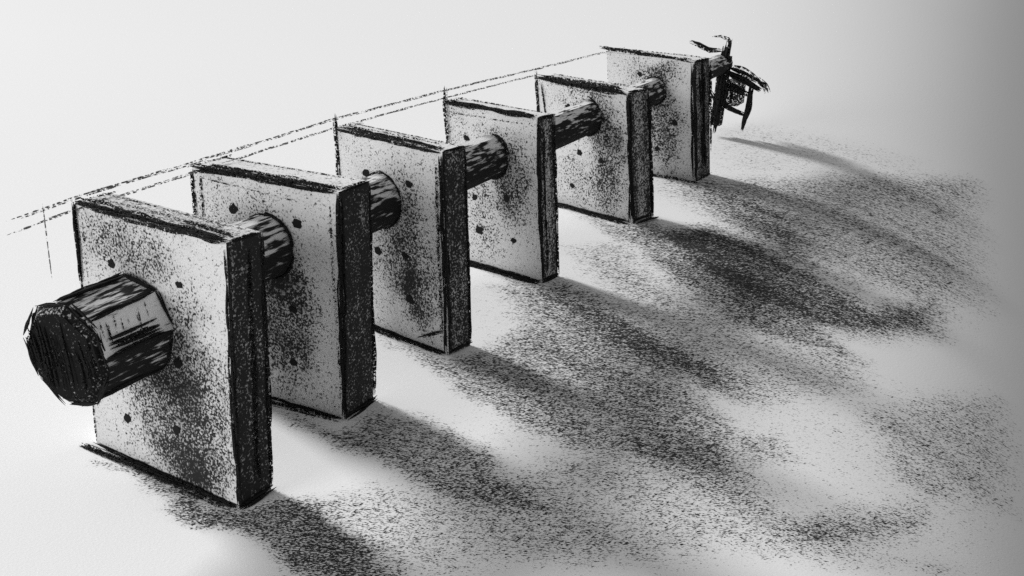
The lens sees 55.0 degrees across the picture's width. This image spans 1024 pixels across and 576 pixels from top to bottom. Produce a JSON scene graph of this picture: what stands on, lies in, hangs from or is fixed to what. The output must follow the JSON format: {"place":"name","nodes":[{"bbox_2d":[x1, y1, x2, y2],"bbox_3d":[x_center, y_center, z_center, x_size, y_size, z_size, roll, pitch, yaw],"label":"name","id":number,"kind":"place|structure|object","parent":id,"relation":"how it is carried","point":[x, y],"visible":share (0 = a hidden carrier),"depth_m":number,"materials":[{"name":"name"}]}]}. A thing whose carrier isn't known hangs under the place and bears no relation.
{"place":"outdoors","nodes":[
{"label":"outdoors","id":0,"kind":"place"},
{"bbox_2d":[0,0,1023,575],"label":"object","id":1,"kind":"structure","parent":0,"point":[784,336],"depth_m":5.66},
{"bbox_2d":[72,191,275,510],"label":"upright slab","id":2,"kind":"structure","parent":1,"relation":"on","point":[196,412],"depth_m":3.57,"materials":[{"name":"grey"}]},
{"bbox_2d":[8,52,604,276],"bbox_3d":[-0.474,-1.022,5.926,0.115,0.346,5.863,11,23,23],"label":"guide line","id":3,"kind":"object","parent":2,"relation":"attached to","point":[175,178],"visible":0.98,"depth_m":4.46,"materials":[{"name":"grey"}]},
{"bbox_2d":[23,54,732,406],"bbox_3d":[0.257,-1.013,6.742,0.431,0.489,8.066,12,23,24],"label":"faceted bar","id":4,"kind":"object","parent":2,"relation":"on","point":[93,344],"visible":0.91,"depth_m":3.48,"materials":[{"name":"black"}]},
{"bbox_2d":[690,35,769,132],"bbox_3d":[2.181,-2.055,9.988,0.735,0.980,0.522,-8,23,-25],"label":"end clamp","id":5,"kind":"object","parent":4,"relation":"attached to","point":[724,88],"visible":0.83,"depth_m":9.98,"materials":[{"name":"black"}]},
{"bbox_2d":[188,154,376,421],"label":"upright slab","id":6,"kind":"structure","parent":1,"relation":"on","point":[321,346],"depth_m":4.16,"materials":[{"name":"grey"}]},
{"bbox_2d":[333,115,471,354],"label":"upright slab","id":7,"kind":"structure","parent":1,"relation":"on","point":[421,272],"depth_m":4.82,"materials":[{"name":"grey"}]},
{"bbox_2d":[443,86,558,283],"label":"upright slab","id":8,"kind":"structure","parent":1,"relation":"on","point":[512,222],"depth_m":5.84,"materials":[{"name":"grey"}]},
{"bbox_2d":[534,71,657,223],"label":"upright slab","id":9,"kind":"structure","parent":1,"relation":"on","point":[605,172],"depth_m":7.11,"materials":[{"name":"grey"}]},
{"bbox_2d":[600,46,711,183],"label":"upright slab","id":10,"kind":"structure","parent":1,"relation":"on","point":[681,133],"depth_m":8.29,"materials":[{"name":"grey"}]}
]}

